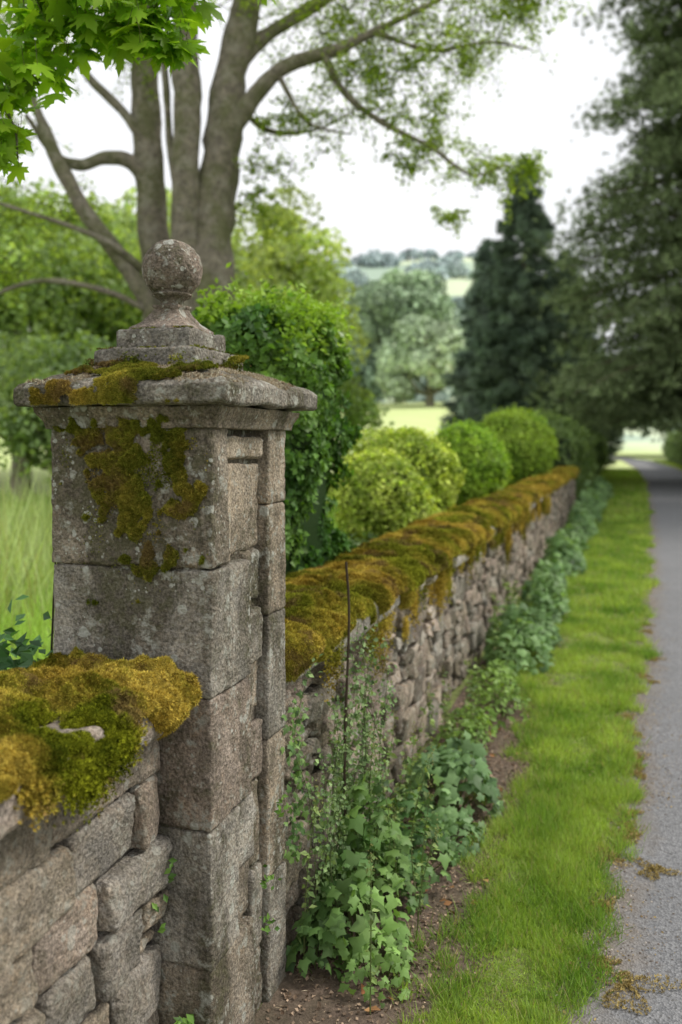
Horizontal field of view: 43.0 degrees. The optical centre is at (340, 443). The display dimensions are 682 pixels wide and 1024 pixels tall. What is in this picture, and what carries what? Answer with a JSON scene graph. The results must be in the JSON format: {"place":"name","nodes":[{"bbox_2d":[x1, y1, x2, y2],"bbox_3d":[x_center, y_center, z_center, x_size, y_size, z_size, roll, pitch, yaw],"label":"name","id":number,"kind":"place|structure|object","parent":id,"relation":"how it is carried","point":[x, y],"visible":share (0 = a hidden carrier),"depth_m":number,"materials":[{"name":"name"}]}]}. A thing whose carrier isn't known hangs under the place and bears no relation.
{"place":"outdoors","nodes":[
{"label":"outdoors","id":0,"kind":"place"},
{"bbox_2d":[0,439,351,668],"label":"meadow grass","id":1,"kind":"structure","parent":0,"point":[26,563],"depth_m":8.19,"materials":[{"name":"green plant"}]},
{"bbox_2d":[0,258,681,1023],"bbox_3d":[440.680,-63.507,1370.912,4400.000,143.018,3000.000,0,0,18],"label":"ground","id":2,"kind":"structure","parent":0,"point":[424,416],"depth_m":74.53,"materials":[{"name":"green plant"}]},
{"bbox_2d":[0,563,55,670],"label":"laurel shrub","id":3,"kind":"object","parent":2,"relation":"on","point":[24,652],"visible":0.21,"depth_m":2.96,"materials":[{"name":"green plant"}]},
{"bbox_2d":[42,457,51,487],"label":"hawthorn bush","id":4,"kind":"object","parent":2,"relation":"on","point":[50,469],"depth_m":15.67,"materials":[{"name":"green plant"}]},
{"bbox_2d":[0,328,114,478],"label":"hawthorn bush","id":5,"kind":"object","parent":2,"relation":"on","point":[18,425],"visible":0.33,"depth_m":17.55,"materials":[{"name":"green plant"}]},
{"bbox_2d":[0,176,142,502],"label":"beech tree","id":6,"kind":"object","parent":2,"relation":"on","point":[45,303],"visible":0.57,"depth_m":23.45,"materials":[{"name":"green plant"}]},
{"bbox_2d":[0,708,186,1023],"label":"garden wall","id":7,"kind":"structure","parent":2,"relation":"on","point":[80,916],"depth_m":2.03,"materials":[{"name":"stone"}]},
{"bbox_2d":[0,646,201,831],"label":"moss","id":8,"kind":"object","parent":7,"relation":"on","point":[116,701],"visible":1,"depth_m":1.97,"materials":[{"name":"green plant"}]},
{"bbox_2d":[30,186,243,330],"bbox_3d":[-8.711,-4.744,38.511,13.117,12.968,10.857,0,0,18],"label":"lime tree","id":9,"kind":"object","parent":2,"relation":"on","point":[125,212],"visible":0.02,"depth_m":35.46,"materials":[{"name":"green plant"}]},
{"bbox_2d":[0,0,278,184],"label":"maple tree","id":10,"kind":"object","parent":2,"relation":"on","point":[130,31],"visible":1,"depth_m":3.17,"materials":[{"name":"green plant"}]},
{"bbox_2d":[13,239,317,1023],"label":"stone gate pillar","id":11,"kind":"structure","parent":2,"relation":"on","point":[220,787],"depth_m":2.44,"materials":[{"name":"stone"}]},
{"bbox_2d":[24,325,299,621],"bbox_3d":[-0.508,0.077,2.649,0.659,0.850,0.728,0,0,18],"label":"moss","id":12,"kind":"object","parent":11,"relation":"attached to","point":[119,481],"visible":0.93,"depth_m":2.38,"materials":[{"name":"green plant"}]},
{"bbox_2d":[152,794,292,1023],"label":"plants","id":13,"kind":"object","parent":11,"relation":"attached to","point":[190,1017],"depth_m":2.34,"materials":[{"name":"green plant"}]},
{"bbox_2d":[45,214,312,353],"bbox_3d":[-4.631,-2.250,26.695,8.445,8.627,6.923,0,0,-28],"label":"beech tree","id":14,"kind":"object","parent":2,"relation":"on","point":[244,279],"visible":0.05,"depth_m":25.45,"materials":[{"name":"green plant"}]},
{"bbox_2d":[191,262,362,574],"bbox_3d":[-0.421,0.441,4.772,1.111,2.775,1.464,0,0,18],"label":"tall hedge","id":15,"kind":"object","parent":2,"relation":"on","point":[290,339],"visible":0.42,"depth_m":4.39,"materials":[{"name":"green plant"}]},
{"bbox_2d":[0,0,592,319],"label":"sycamore tree","id":16,"kind":"object","parent":2,"relation":"on","point":[204,208],"visible":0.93,"depth_m":11.79,"materials":[{"name":"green plant"}]},
{"bbox_2d":[231,185,370,366],"bbox_3d":[-2.297,-3.758,33.158,6.398,11.548,6.849,0,0,-32],"label":"lime tree","id":17,"kind":"object","parent":2,"relation":"on","point":[280,256],"visible":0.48,"depth_m":31.73,"materials":[{"name":"green plant"}]},
{"bbox_2d":[334,353,394,445],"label":"hawthorn bush","id":18,"kind":"object","parent":2,"relation":"on","point":[359,409],"visible":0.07,"depth_m":21.21,"materials":[{"name":"green plant"}]},
{"bbox_2d":[342,339,390,400],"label":"oak tree","id":19,"kind":"object","parent":2,"relation":"on","point":[368,371],"visible":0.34,"depth_m":127.81,"materials":[{"name":"green plant"}]},
{"bbox_2d":[329,504,457,549],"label":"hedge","id":20,"kind":"object","parent":2,"relation":"on","point":[358,542],"visible":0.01,"depth_m":7.27,"materials":[{"name":"green plant"}]},
{"bbox_2d":[326,425,466,540],"bbox_3d":[0.484,0.785,8.364,1.426,1.930,1.933,0,0,18],"label":"golden privet bush","id":21,"kind":"object","parent":2,"relation":"on","point":[395,481],"visible":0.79,"depth_m":7.73,"materials":[{"name":"green plant"}]},
{"bbox_2d":[340,267,461,402],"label":"oak tree","id":22,"kind":"object","parent":2,"relation":"on","point":[385,303],"visible":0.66,"depth_m":126.92,"materials":[{"name":"green plant"}]},
{"bbox_2d":[373,313,466,405],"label":"oak tree","id":23,"kind":"object","parent":2,"relation":"on","point":[421,346],"visible":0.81,"depth_m":112.90,"materials":[{"name":"green plant"}]},
{"bbox_2d":[283,479,575,946],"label":"dry stone wall","id":24,"kind":"structure","parent":2,"relation":"on","point":[454,636],"depth_m":4.60,"materials":[{"name":"grey stone"}]},
{"bbox_2d":[284,466,579,706],"bbox_3d":[2.729,0.869,12.607,0.706,0.704,20.376,0,0,18],"label":"moss","id":25,"kind":"object","parent":24,"relation":"on","point":[386,570],"visible":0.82,"depth_m":4.48,"materials":[{"name":"green plant"}]},
{"bbox_2d":[318,248,606,402],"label":"distant woodland","id":26,"kind":"object","parent":2,"relation":"on","point":[449,264],"visible":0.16,"depth_m":491.11,"materials":[{"name":"green plant"}]},
{"bbox_2d":[429,418,512,507],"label":"topiary bush","id":27,"kind":"object","parent":2,"relation":"on","point":[483,459],"visible":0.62,"depth_m":11.04,"materials":[{"name":"green plant"}]},
{"bbox_2d":[434,237,516,437],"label":"spruce tree","id":28,"kind":"object","parent":2,"relation":"on","point":[473,320],"visible":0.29,"depth_m":57.15,"materials":[{"name":"green plant"}]},
{"bbox_2d":[476,403,564,486],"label":"topiary bush","id":29,"kind":"object","parent":2,"relation":"on","point":[529,438],"visible":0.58,"depth_m":16.22,"materials":[{"name":"green plant"}]},
{"bbox_2d":[457,154,599,470],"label":"spruce tree","id":30,"kind":"object","parent":2,"relation":"on","point":[515,337],"visible":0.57,"depth_m":53.75,"materials":[{"name":"green plant"}]},
{"bbox_2d":[385,459,681,1023],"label":"verge grass","id":31,"kind":"structure","parent":2,"relation":"on","point":[558,822],"depth_m":4.03,"materials":[{"name":"green plant"}]},
{"bbox_2d":[483,476,613,678],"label":"nettle plants","id":32,"kind":"object","parent":2,"relation":"on","point":[536,631],"visible":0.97,"depth_m":8.54,"materials":[{"name":"green plant"}]},
{"bbox_2d":[544,412,609,498],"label":"clipped hedge","id":33,"kind":"object","parent":2,"relation":"on","point":[585,451],"visible":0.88,"depth_m":23.30,"materials":[{"name":"green plant"}]},
{"bbox_2d":[546,249,626,467],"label":"spruce tree","id":34,"kind":"object","parent":2,"relation":"on","point":[612,449],"visible":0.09,"depth_m":61.17,"materials":[{"name":"green plant"}]},
{"bbox_2d":[517,0,681,445],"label":"pine tree","id":35,"kind":"object","parent":2,"relation":"on","point":[639,375],"visible":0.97,"depth_m":35.51,"materials":[{"name":"green plant"}]},
{"bbox_2d":[609,350,680,437],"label":"woodland","id":36,"kind":"object","parent":2,"relation":"on","point":[646,430],"visible":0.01,"depth_m":108.60,"materials":[{"name":"green plant"}]},
{"bbox_2d":[643,253,681,440],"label":"pine tree","id":37,"kind":"object","parent":2,"relation":"on","point":[672,423],"visible":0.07,"depth_m":54.54,"materials":[{"name":"green plant"}]},
{"bbox_2d":[660,430,681,465],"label":"roadside hedge","id":38,"kind":"object","parent":2,"relation":"on","point":[672,451],"visible":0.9,"depth_m":70.23,"materials":[{"name":"green plant"}]},
{"bbox_2d":[0,0,681,354],"label":"sky","id":39,"kind":"structure","parent":0,"point":[370,209],"materials":[{"name":"white"}]},
{"bbox_2d":[255,581,581,1023],"bbox_3d":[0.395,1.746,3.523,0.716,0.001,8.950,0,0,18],"label":"dirt path","id":40,"kind":"structure","parent":0,"point":[306,1015],"depth_m":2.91,"materials":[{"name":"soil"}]},
{"bbox_2d":[280,562,397,958],"bbox_3d":[0.028,1.091,3.104,0.285,1.322,0.737,0,0,18],"label":"climbing plant","id":41,"kind":"object","parent":40,"relation":"on","point":[341,802],"visible":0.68,"depth_m":3.04,"materials":[{"name":"green plant"}]},
{"bbox_2d":[285,770,459,1008],"bbox_3d":[0.154,1.460,3.248,0.466,0.590,1.156,0,0,18],"label":"ivy plant","id":42,"kind":"object","parent":40,"relation":"on","point":[324,928],"visible":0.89,"depth_m":2.92,"materials":[{"name":"green plant"}]},
{"bbox_2d":[296,573,531,1014],"bbox_3d":[0.929,1.382,5.515,0.535,0.784,6.050,0,0,17],"label":"weed plant","id":43,"kind":"object","parent":40,"relation":"on","point":[469,720],"visible":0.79,"depth_m":4.84,"materials":[{"name":"green plant"}]},
{"bbox_2d":[391,731,503,863],"bbox_3d":[0.491,1.565,4.066,0.537,0.446,0.911,0,0,18],"label":"ground elder plant","id":44,"kind":"object","parent":40,"relation":"on","point":[451,767],"visible":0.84,"depth_m":3.96,"materials":[{"name":"green plant"}]},
{"bbox_2d":[536,409,579,435],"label":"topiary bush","id":45,"kind":"object","parent":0,"point":[547,415],"visible":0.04,"depth_m":25.08,"materials":[{"name":"green plant"}]},
{"bbox_2d":[544,456,681,1023],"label":"road","id":46,"kind":"structure","parent":0,"point":[662,846],"depth_m":3.98,"materials":[{"name":"grey asphalt"}]},
{"bbox_2d":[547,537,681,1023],"bbox_3d":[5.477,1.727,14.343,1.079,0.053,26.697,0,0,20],"label":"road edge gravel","id":47,"kind":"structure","parent":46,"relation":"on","point":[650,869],"depth_m":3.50,"materials":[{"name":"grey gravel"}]}
]}

